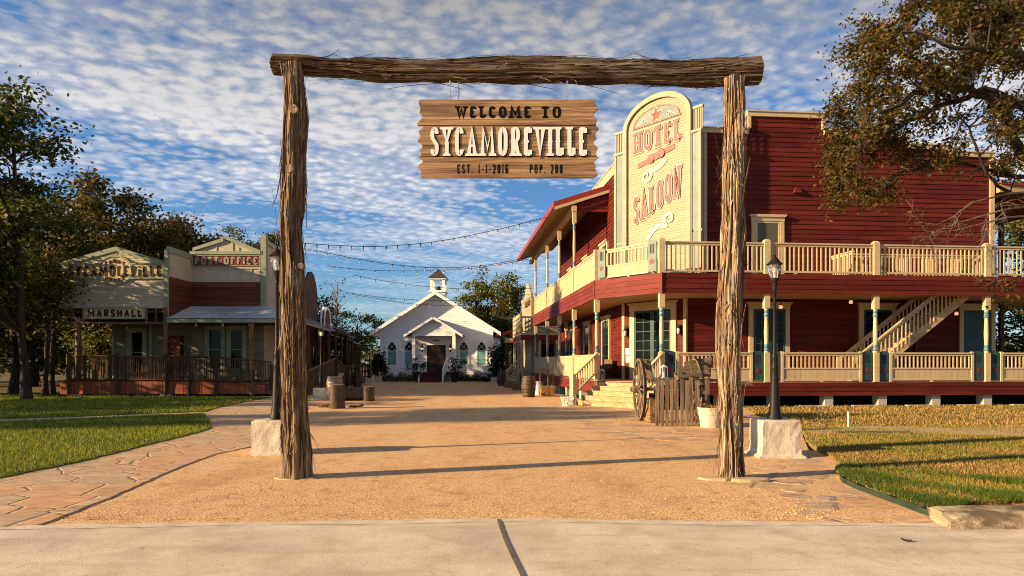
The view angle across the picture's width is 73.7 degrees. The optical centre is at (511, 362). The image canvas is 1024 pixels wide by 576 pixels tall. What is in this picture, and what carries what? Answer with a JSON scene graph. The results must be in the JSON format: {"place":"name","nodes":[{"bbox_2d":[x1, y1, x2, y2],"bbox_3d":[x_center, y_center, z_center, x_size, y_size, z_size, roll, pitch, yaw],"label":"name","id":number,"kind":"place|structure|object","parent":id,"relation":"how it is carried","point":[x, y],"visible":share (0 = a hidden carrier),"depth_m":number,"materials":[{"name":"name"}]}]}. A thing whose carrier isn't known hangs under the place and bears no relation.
{"place":"outdoors","nodes":[
{"label":"outdoors","id":0,"kind":"place"},
{"bbox_2d":[0,412,204,421],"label":"narrow path","id":1,"kind":"structure","parent":0,"point":[83,417],"depth_m":19.71,"materials":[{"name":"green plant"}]},
{"bbox_2d":[0,412,211,477],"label":"lawn","id":2,"kind":"structure","parent":0,"point":[62,464],"depth_m":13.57,"materials":[{"name":"green plant"}]},
{"bbox_2d":[0,394,270,418],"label":"lawn","id":3,"kind":"structure","parent":0,"point":[108,401],"depth_m":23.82,"materials":[{"name":"green plant"}]},
{"bbox_2d":[1,229,85,395],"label":"slender tree","id":4,"kind":"object","parent":3,"relation":"on","point":[46,313],"visible":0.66,"depth_m":31.80,"materials":[{"name":"green plant"}]},
{"bbox_2d":[0,65,94,399],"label":"tree","id":5,"kind":"object","parent":3,"relation":"on","point":[14,204],"visible":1,"depth_m":28.72,"materials":[{"name":"green plant"}]},
{"bbox_2d":[0,397,271,526],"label":"flagstone path","id":6,"kind":"structure","parent":0,"point":[41,497],"depth_m":9.84,"materials":[{"name":"stone"}]},
{"bbox_2d":[43,381,929,524],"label":"gravel street","id":7,"kind":"structure","parent":0,"point":[476,414],"depth_m":9.93,"materials":[{"name":"beige gravel"}]},
{"bbox_2d":[246,246,280,455],"bbox_3d":[-4.165,-0.213,12.104,0.815,3.706,0.820,0,0,0],"label":"street lamp","id":8,"kind":"object","parent":7,"relation":"on","point":[265,437],"visible":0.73,"depth_m":11.78,"materials":[{"name":"stone"}]},
{"bbox_2d":[311,328,326,399],"bbox_3d":[-8.253,0.061,29.500,0.682,3.157,0.688,0,0,0],"label":"street lamp","id":9,"kind":"object","parent":7,"relation":"on","point":[319,392],"visible":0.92,"depth_m":29.39,"materials":[{"name":"metal"}]},
{"bbox_2d":[307,356,347,394],"bbox_3d":[-10.472,0.616,39.254,0.228,1.988,12.154,0,0,-5],"label":"plank ramp fence","id":10,"kind":"object","parent":7,"relation":"on","point":[335,366],"visible":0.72,"depth_m":38.26,"materials":[{"name":"brown wood"}]},
{"bbox_2d":[326,376,342,400],"bbox_3d":[-7.396,1.090,28.500,0.725,1.020,0.725,0,0,42],"label":"wooden barrel","id":11,"kind":"object","parent":7,"relation":"on","point":[334,380],"visible":0.58,"depth_m":28.23,"materials":[{"name":"wood"}]},
{"bbox_2d":[329,385,345,408],"bbox_3d":[-6.090,1.207,23.799,0.551,0.866,0.517,0,0,0],"label":"tree stump","id":12,"kind":"object","parent":7,"relation":"on","point":[337,396],"visible":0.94,"depth_m":23.61,"materials":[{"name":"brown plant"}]},
{"bbox_2d":[345,387,363,399],"bbox_3d":[-6.696,1.311,28.800,0.852,0.597,0.579,0,0,-7],"label":"lying log","id":13,"kind":"object","parent":7,"relation":"on","point":[354,393],"visible":0.78,"depth_m":28.57,"materials":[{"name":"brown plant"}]},
{"bbox_2d":[352,373,362,386],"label":"wooden barrel","id":14,"kind":"object","parent":7,"relation":"on","point":[357,378],"visible":1,"depth_m":44.74,"materials":[{"name":"brown wood"}]},
{"bbox_2d":[364,386,374,400],"bbox_3d":[-5.923,1.317,28.304,0.465,0.646,0.484,0,0,0],"label":"tree stump","id":15,"kind":"object","parent":7,"relation":"on","point":[369,394],"visible":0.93,"depth_m":28.12,"materials":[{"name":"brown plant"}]},
{"bbox_2d":[365,344,374,384],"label":"street lamp","id":16,"kind":"object","parent":7,"relation":"on","point":[369,380],"visible":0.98,"depth_m":47.90,"materials":[{"name":"metal"}]},
{"bbox_2d":[374,350,382,382],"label":"street lamp","id":17,"kind":"object","parent":7,"relation":"on","point":[377,378],"visible":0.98,"depth_m":53.74,"materials":[{"name":"concrete"}]},
{"bbox_2d":[370,347,390,378],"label":"bush","id":18,"kind":"object","parent":7,"relation":"on","point":[380,359],"visible":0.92,"depth_m":55.38,"materials":[{"name":"green plant"}]},
{"bbox_2d":[380,366,421,381],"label":"hedge","id":19,"kind":"object","parent":7,"relation":"on","point":[393,378],"visible":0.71,"depth_m":55.94,"materials":[{"name":"green plant"}]},
{"bbox_2d":[405,355,432,381],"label":"potted shrub","id":20,"kind":"object","parent":7,"relation":"on","point":[416,375],"visible":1,"depth_m":55.02,"materials":[{"name":"green plant"}]},
{"bbox_2d":[370,269,506,381],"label":"chapel","id":21,"kind":"structure","parent":7,"relation":"on","point":[437,335],"depth_m":57.93,"materials":[{"name":"white paint"}]},
{"bbox_2d":[385,340,398,365],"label":"window","id":22,"kind":"structure","parent":21,"relation":"in","point":[392,350],"depth_m":58.12,"materials":[{"name":"teal glass"}]},
{"bbox_2d":[402,340,411,365],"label":"window","id":23,"kind":"structure","parent":21,"relation":"in","point":[407,350],"depth_m":58.06,"materials":[{"name":"teal glass"}]},
{"bbox_2d":[425,343,447,371],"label":"double door","id":24,"kind":"structure","parent":21,"relation":"in","point":[435,353],"depth_m":57.95,"materials":[{"name":"wood"}]},
{"bbox_2d":[456,340,470,366],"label":"window","id":25,"kind":"structure","parent":21,"relation":"in","point":[463,350],"depth_m":57.86,"materials":[{"name":"teal glass"}]},
{"bbox_2d":[474,339,488,366],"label":"window","id":26,"kind":"structure","parent":21,"relation":"in","point":[481,350],"depth_m":57.81,"materials":[{"name":"teal glass"}]},
{"bbox_2d":[446,356,466,381],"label":"potted shrub","id":27,"kind":"object","parent":7,"relation":"on","point":[454,375],"visible":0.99,"depth_m":54.95,"materials":[{"name":"green plant"}]},
{"bbox_2d":[458,369,490,381],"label":"hedge","id":28,"kind":"object","parent":7,"relation":"on","point":[466,377],"visible":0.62,"depth_m":55.93,"materials":[{"name":"green plant"}]},
{"bbox_2d":[490,346,496,382],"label":"street lamp","id":29,"kind":"object","parent":7,"relation":"on","point":[493,379],"visible":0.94,"depth_m":52.90,"materials":[{"name":"metal"}]},
{"bbox_2d":[485,343,508,376],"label":"bush","id":30,"kind":"object","parent":7,"relation":"on","point":[499,358],"visible":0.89,"depth_m":54.22,"materials":[{"name":"green plant"}]},
{"bbox_2d":[497,372,506,385],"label":"wooden barrel","id":31,"kind":"object","parent":7,"relation":"on","point":[501,377],"visible":0.92,"depth_m":46.73,"materials":[{"name":"brown wood"}]},
{"bbox_2d":[494,330,520,380],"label":"red canopy","id":32,"kind":"object","parent":7,"relation":"on","point":[508,340],"visible":0.23,"depth_m":58.28,"materials":[{"name":"wood"}]},
{"bbox_2d":[269,49,764,479],"bbox_3d":[0.059,-1.422,9.550,6.855,6.048,0.732,0,0,0],"label":"log gateway","id":33,"kind":"object","parent":7,"relation":"on","point":[733,76],"visible":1,"depth_m":9.40,"materials":[{"name":"brown wood"}]},
{"bbox_2d":[417,80,598,178],"bbox_3d":[-0.058,-3.228,9.460,2.516,1.352,0.107,0,0,0],"label":"welcome sign","id":34,"kind":"object","parent":33,"relation":"hanging from","point":[506,139],"visible":1,"depth_m":9.42,"materials":[{"name":"brown wood"}]},
{"bbox_2d":[521,376,535,396],"bbox_3d":[0.770,1.110,31.600,0.676,0.980,0.676,0,0,34],"label":"wooden barrel","id":35,"kind":"object","parent":7,"relation":"on","point":[528,386],"visible":0.99,"depth_m":31.33,"materials":[{"name":"brown wood"}]},
{"bbox_2d":[539,385,556,395],"bbox_3d":[1.708,1.345,32.979,0.872,0.507,0.516,0,0,-6],"label":"hay bale","id":36,"kind":"object","parent":7,"relation":"on","point":[547,390],"visible":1,"depth_m":32.80},
{"bbox_2d":[560,396,573,405],"bbox_3d":[2.033,1.430,25.098,0.524,0.343,0.424,0,0,0],"label":"wire basket","id":37,"kind":"object","parent":7,"relation":"on","point":[567,401],"visible":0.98,"depth_m":25.04,"materials":[{"name":"white metal"}]},
{"bbox_2d":[556,409,719,451],"bbox_3d":[3.136,1.601,17.813,3.544,0.013,11.189,0,0,0],"label":"flagstone patch","id":38,"kind":"object","parent":7,"relation":"on","point":[678,432],"visible":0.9,"depth_m":15.79,"materials":[{"name":"stone"}]},
{"bbox_2d":[641,398,664,421],"bbox_3d":[3.793,1.277,18.276,0.556,0.682,0.656,0,0,-6],"label":"hay bale","id":39,"kind":"object","parent":7,"relation":"on","point":[649,415],"visible":0.56,"depth_m":18.03},
{"bbox_2d":[654,377,699,425],"bbox_3d":[4.134,0.984,17.107,1.149,1.232,0.085,0,0,2],"label":"picket panel","id":40,"kind":"object","parent":7,"relation":"on","point":[688,387],"visible":0.98,"depth_m":17.09,"materials":[{"name":"brown wood"}]},
{"bbox_2d":[630,354,752,419],"bbox_3d":[4.839,0.684,18.774,3.139,1.832,2.254,0,0,0],"label":"wooden cart","id":41,"kind":"object","parent":7,"relation":"on","point":[695,369],"visible":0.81,"depth_m":18.65,"materials":[{"name":"brown wood"}]},
{"bbox_2d":[693,379,710,424],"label":"short pickets","id":42,"kind":"object","parent":7,"relation":"on","point":[707,392],"visible":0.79,"depth_m":17.59,"materials":[{"name":"brown wood"}]},
{"bbox_2d":[694,403,719,427],"bbox_3d":[4.968,1.297,16.932,0.806,0.606,0.832,0,0,0],"label":"flower pot","id":43,"kind":"object","parent":7,"relation":"on","point":[706,417],"visible":0.84,"depth_m":16.66,"materials":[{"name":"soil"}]},
{"bbox_2d":[698,476,730,480],"bbox_3d":[2.796,1.614,9.341,0.493,0.093,0.260,0,0,0],"label":"flat stone","id":44,"kind":"object","parent":7,"relation":"on","point":[712,478],"visible":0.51,"depth_m":9.25,"materials":[{"name":"stone"}]},
{"bbox_2d":[731,477,769,482],"bbox_3d":[3.208,1.606,9.204,0.533,0.107,0.244,0,0,0],"label":"flat stone","id":45,"kind":"object","parent":7,"relation":"on","point":[748,479],"visible":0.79,"depth_m":9.12,"materials":[{"name":"stone"}]},
{"bbox_2d":[744,255,806,458],"bbox_3d":[4.519,-0.108,11.750,0.795,3.496,0.790,0,0,0],"label":"street lamp","id":46,"kind":"object","parent":7,"relation":"on","point":[774,434],"visible":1,"depth_m":11.55,"materials":[{"name":"stone"}]},
{"bbox_2d":[735,459,937,523],"bbox_3d":[3.844,1.601,9.139,1.828,0.014,4.819,0,0,10],"label":"flagstone patch","id":47,"kind":"object","parent":7,"relation":"on","point":[850,493],"visible":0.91,"depth_m":8.25,"materials":[{"name":"stone"}]},
{"bbox_2d":[836,472,928,515],"bbox_3d":[4.414,1.587,8.349,0.206,0.125,2.999,0,0,6],"label":"lawn edging","id":48,"kind":"object","parent":7,"relation":"on","point":[903,503],"visible":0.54,"depth_m":7.92,"materials":[{"name":"metal"}]},
{"bbox_2d":[0,521,1023,575],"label":"road","id":49,"kind":"structure","parent":0,"point":[544,549],"depth_m":5.77,"materials":[{"name":"concrete"}]},
{"bbox_2d":[0,518,945,528],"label":"road edge strip","id":50,"kind":"object","parent":49,"relation":"on","point":[91,525],"visible":0.94,"depth_m":6.72,"materials":[{"name":"concrete"}]},
{"bbox_2d":[497,519,524,575],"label":"road joint","id":51,"kind":"object","parent":49,"relation":"on","point":[519,569],"visible":1,"depth_m":5.78,"materials":[{"name":"grey concrete"}]},
{"bbox_2d":[927,505,1023,529],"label":"kerb","id":52,"kind":"structure","parent":49,"relation":"on","point":[968,517],"depth_m":6.56,"materials":[{"name":"concrete"}]},
{"bbox_2d":[0,363,1023,450],"bbox_3d":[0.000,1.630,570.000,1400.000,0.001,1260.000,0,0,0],"label":"ground","id":53,"kind":"structure","parent":0,"point":[4,379],"depth_m":34.77,"materials":[{"name":"green plant"}]},
{"bbox_2d":[0,328,11,376],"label":"woodland tree","id":54,"kind":"object","parent":53,"relation":"on","point":[6,362],"visible":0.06,"depth_m":51.12,"materials":[{"name":"green plant"}]},
{"bbox_2d":[0,254,57,392],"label":"slender tree","id":55,"kind":"object","parent":53,"relation":"on","point":[17,370],"visible":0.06,"depth_m":35.85,"materials":[{"name":"green plant"}]},
{"bbox_2d":[2,321,74,379],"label":"woodland tree","id":56,"kind":"object","parent":53,"relation":"on","point":[55,355],"visible":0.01,"depth_m":60.00,"materials":[{"name":"green plant"}]},
{"bbox_2d":[0,245,91,385],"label":"woodland tree","id":57,"kind":"object","parent":53,"relation":"on","point":[34,352],"visible":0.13,"depth_m":46.99,"materials":[{"name":"green plant"}]},
{"bbox_2d":[6,229,112,395],"bbox_3d":[-22.070,-2.472,33.521,4.630,8.196,4.422,0,0,26],"label":"slender tree","id":58,"kind":"object","parent":53,"relation":"on","point":[52,386],"visible":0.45,"depth_m":32.87,"materials":[{"name":"green plant"}]},
{"bbox_2d":[0,190,122,392],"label":"tree","id":59,"kind":"object","parent":53,"relation":"on","point":[70,225],"visible":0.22,"depth_m":35.89,"materials":[{"name":"green plant"}]},
{"bbox_2d":[56,321,111,377],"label":"slender tree","id":60,"kind":"object","parent":53,"relation":"on","point":[96,342],"visible":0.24,"depth_m":40.68,"materials":[{"name":"green plant"}]},
{"bbox_2d":[73,231,108,376],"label":"woodland tree","id":61,"kind":"object","parent":53,"relation":"on","point":[89,347],"depth_m":55.37,"materials":[{"name":"green plant"}]},
{"bbox_2d":[41,161,200,377],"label":"tree","id":62,"kind":"object","parent":53,"relation":"on","point":[91,208],"visible":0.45,"depth_m":41.34,"materials":[{"name":"green plant"}]},
{"bbox_2d":[59,246,238,395],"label":"marshal's office building","id":63,"kind":"structure","parent":53,"relation":"on","point":[127,294],"depth_m":32.95,"materials":[{"name":"beige paint"}]},
{"bbox_2d":[127,328,146,373],"bbox_3d":[-19.475,-0.596,35.461,1.022,2.392,0.118,0,0,0],"label":"window","id":64,"kind":"structure","parent":63,"relation":"in","point":[136,337],"depth_m":35.42,"materials":[{"name":"clear glass"}]},
{"bbox_2d":[167,336,183,377],"bbox_3d":[-17.475,-0.290,35.495,0.850,2.220,0.050,0,0,0],"label":"door frame","id":65,"kind":"structure","parent":63,"relation":"in","point":[181,337],"depth_m":35.47,"materials":[{"name":"red wood"}]},
{"bbox_2d":[105,209,233,254],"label":"tree","id":66,"kind":"object","parent":53,"relation":"on","point":[204,239],"visible":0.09,"depth_m":45.48,"materials":[{"name":"green plant"}]},
{"bbox_2d":[93,235,331,396],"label":"post office","id":67,"kind":"structure","parent":53,"relation":"on","point":[221,292],"depth_m":35.21,"materials":[{"name":"beige wood"}]},
{"bbox_2d":[170,337,179,378],"bbox_3d":[-17.394,-0.230,35.250,0.529,2.140,0.040,0,0,0],"label":"door","id":68,"kind":"structure","parent":67,"relation":"in","point":[174,341],"depth_m":35.23,"materials":[{"name":"red wood"}]},
{"bbox_2d":[204,326,225,369],"bbox_3d":[-15.316,-0.746,35.231,1.072,2.292,0.118,0,0,0],"label":"window","id":69,"kind":"structure","parent":67,"relation":"in","point":[215,336],"depth_m":35.22,"materials":[{"name":"clear glass"}]},
{"bbox_2d":[226,326,246,369],"bbox_3d":[-14.217,-0.746,35.231,1.045,2.292,0.118,0,0,0],"label":"window","id":70,"kind":"structure","parent":67,"relation":"in","point":[236,336],"depth_m":35.21,"materials":[{"name":"clear glass"}]},
{"bbox_2d":[210,224,280,250],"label":"tree","id":71,"kind":"object","parent":53,"relation":"on","point":[272,238],"visible":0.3,"depth_m":65.24,"materials":[{"name":"green plant"}]},
{"bbox_2d":[249,272,361,383],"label":"plank store","id":72,"kind":"structure","parent":53,"relation":"on","point":[311,311],"depth_m":49.15,"materials":[{"name":"brown wood"}]},
{"bbox_2d":[317,295,342,328],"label":"tree","id":73,"kind":"object","parent":53,"relation":"on","point":[319,304],"visible":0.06,"depth_m":63.04,"materials":[{"name":"green plant"}]},
{"bbox_2d":[319,276,359,335],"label":"bare tree","id":74,"kind":"object","parent":53,"relation":"on","point":[335,322],"visible":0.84,"depth_m":61.97,"materials":[{"name":"green plant"}]},
{"bbox_2d":[331,330,355,369],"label":"tree","id":75,"kind":"object","parent":53,"relation":"on","point":[332,347],"visible":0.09,"depth_m":57.87,"materials":[{"name":"green plant"}]},
{"bbox_2d":[347,364,368,385],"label":"rail fence","id":76,"kind":"object","parent":53,"relation":"on","point":[358,366],"visible":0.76,"depth_m":50.43,"materials":[{"name":"brown wood"}]},
{"bbox_2d":[331,308,386,357],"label":"tree","id":77,"kind":"object","parent":53,"relation":"on","point":[357,335],"visible":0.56,"depth_m":65.73,"materials":[{"name":"green plant"}]},
{"bbox_2d":[453,265,506,327],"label":"tree","id":78,"kind":"object","parent":53,"relation":"on","point":[483,294],"visible":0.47,"depth_m":75.21,"materials":[{"name":"green plant"}]},
{"bbox_2d":[476,299,515,355],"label":"tree","id":79,"kind":"object","parent":53,"relation":"on","point":[504,325],"visible":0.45,"depth_m":69.46,"materials":[{"name":"green plant"}]},
{"bbox_2d":[485,270,534,365],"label":"tree","id":80,"kind":"object","parent":53,"relation":"on","point":[515,292],"visible":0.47,"depth_m":74.84,"materials":[{"name":"green plant"}]},
{"bbox_2d":[0,326,1023,371],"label":"wood","id":81,"kind":"object","parent":53,"relation":"on","point":[365,358],"visible":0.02,"depth_m":122.28,"materials":[{"name":"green plant"}]},
{"bbox_2d":[506,283,557,382],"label":"yellow shopfront","id":82,"kind":"object","parent":53,"relation":"on","point":[523,328],"visible":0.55,"depth_m":52.01,"materials":[{"name":"beige wood"}]},
{"bbox_2d":[346,292,529,302],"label":"string lights","id":83,"kind":"object","parent":82,"relation":"attached to","point":[438,300],"visible":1,"depth_m":52.45},
{"bbox_2d":[346,293,529,307],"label":"string lights","id":84,"kind":"object","parent":82,"relation":"attached to","point":[442,305],"visible":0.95,"depth_m":53.86},
{"bbox_2d":[355,275,530,291],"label":"string lights","id":85,"kind":"object","parent":82,"relation":"attached to","point":[437,287],"visible":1,"depth_m":49.41},
{"bbox_2d":[541,344,553,356],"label":"doorway","id":86,"kind":"structure","parent":82,"relation":"in","point":[543,346],"depth_m":52.04,"materials":[{"name":"black"}]},
{"bbox_2d":[517,91,1023,408],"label":"saloon hotel","id":87,"kind":"structure","parent":53,"relation":"on","point":[867,312],"depth_m":26.86,"materials":[{"name":"red paint"}]},
{"bbox_2d":[303,248,534,270],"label":"string lights","id":88,"kind":"object","parent":87,"relation":"hanging from","point":[416,266],"visible":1,"depth_m":38.52},
{"bbox_2d":[305,217,544,250],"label":"string lights","id":89,"kind":"object","parent":87,"relation":"attached to","point":[422,243],"visible":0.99,"depth_m":33.47},
{"bbox_2d":[332,259,527,273],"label":"string lights","id":90,"kind":"object","parent":87,"relation":"hanging from","point":[429,270],"visible":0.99,"depth_m":42.99},
{"bbox_2d":[568,326,572,355],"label":"window","id":91,"kind":"structure","parent":87,"relation":"in","point":[570,327],"depth_m":41.19,"materials":[{"name":"teal paint"}]},
{"bbox_2d":[582,321,590,354],"bbox_3d":[4.000,-0.770,36.532,0.170,2.840,1.680,0,0,-5],"label":"window","id":92,"kind":"structure","parent":87,"relation":"in","point":[586,325],"depth_m":36.39,"materials":[{"name":"teal paint"}]},
{"bbox_2d":[598,239,608,279],"bbox_3d":[4.356,-4.470,32.496,0.170,2.540,1.780,0,0,-5],"label":"door","id":93,"kind":"structure","parent":87,"relation":"in","point":[604,244],"depth_m":32.00,"materials":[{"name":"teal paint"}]},
{"bbox_2d":[600,315,610,367],"bbox_3d":[4.392,-0.745,32.098,0.170,2.890,1.780,0,0,-5],"label":"door","id":94,"kind":"structure","parent":87,"relation":"in","point":[605,320],"depth_m":32.09,"materials":[{"name":"teal paint"}]},
{"bbox_2d":[600,359,612,378],"bbox_3d":[4.111,0.285,30.718,0.500,0.850,1.500,0,0,-5],"label":"porch bench","id":95,"kind":"object","parent":87,"relation":"on","point":[608,371],"visible":0.8,"depth_m":30.06,"materials":[{"name":"brown wood"}]},
{"bbox_2d":[627,300,677,378],"bbox_3d":[5.688,-0.880,27.697,0.170,3.160,2.537,0,0,-40],"label":"door","id":96,"kind":"structure","parent":87,"relation":"in","point":[644,316],"depth_m":27.76,"materials":[{"name":"teal paint"}]},
{"bbox_2d":[749,214,786,273],"bbox_3d":[10.034,-4.500,26.780,1.525,2.600,0.170,0,0,-5],"label":"window","id":97,"kind":"structure","parent":87,"relation":"in","point":[763,226],"depth_m":26.78,"materials":[{"name":"beige paint"}]},
{"bbox_2d":[746,302,792,367],"bbox_3d":[10.103,-0.835,26.789,1.858,3.070,0.170,0,0,-5],"label":"door","id":98,"kind":"structure","parent":87,"relation":"in","point":[755,309],"depth_m":26.78,"materials":[{"name":"teal paint"}]},
{"bbox_2d":[857,303,898,367],"bbox_3d":[14.564,-0.835,27.191,1.725,3.070,0.170,0,0,-5],"label":"door","id":99,"kind":"structure","parent":87,"relation":"in","point":[865,315],"depth_m":27.17,"materials":[{"name":"teal paint"}]},
{"bbox_2d":[958,304,998,367],"bbox_3d":[18.794,-0.835,27.569,1.736,3.070,0.170,0,0,-5],"label":"door","id":100,"kind":"structure","parent":87,"relation":"in","point":[971,316],"depth_m":27.56,"materials":[{"name":"teal paint"}]},
{"bbox_2d":[995,168,1023,367],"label":"woodland tree","id":101,"kind":"object","parent":53,"relation":"on","point":[1019,224],"visible":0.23,"depth_m":34.65,"materials":[{"name":"green plant"}]},
{"bbox_2d":[0,0,1023,362],"label":"sky","id":102,"kind":"structure","parent":0,"point":[183,99],"materials":[{"name":"blue"}]},
{"bbox_2d":[742,404,1023,426],"bbox_3d":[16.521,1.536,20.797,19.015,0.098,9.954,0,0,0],"label":"grass","id":103,"kind":"structure","parent":0,"point":[840,412],"depth_m":20.32,"materials":[{"name":"plant"}]},
{"bbox_2d":[801,424,1023,508],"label":"lawn","id":104,"kind":"structure","parent":0,"point":[811,445],"depth_m":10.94,"materials":[{"name":"green plant"}]},
{"bbox_2d":[808,0,1023,319],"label":"overhanging tree","id":105,"kind":"object","parent":104,"relation":"on","point":[995,29],"visible":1,"depth_m":12.28,"materials":[{"name":"green plant"}]},
{"bbox_2d":[806,426,1023,435],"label":"bare sand strip","id":106,"kind":"object","parent":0,"point":[971,431],"visible":0.38,"depth_m":15.48,"materials":[{"name":"beige sand"}]},
{"bbox_2d":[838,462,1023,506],"bbox_3d":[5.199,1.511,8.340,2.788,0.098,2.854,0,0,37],"label":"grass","id":107,"kind":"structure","parent":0,"point":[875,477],"depth_m":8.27,"materials":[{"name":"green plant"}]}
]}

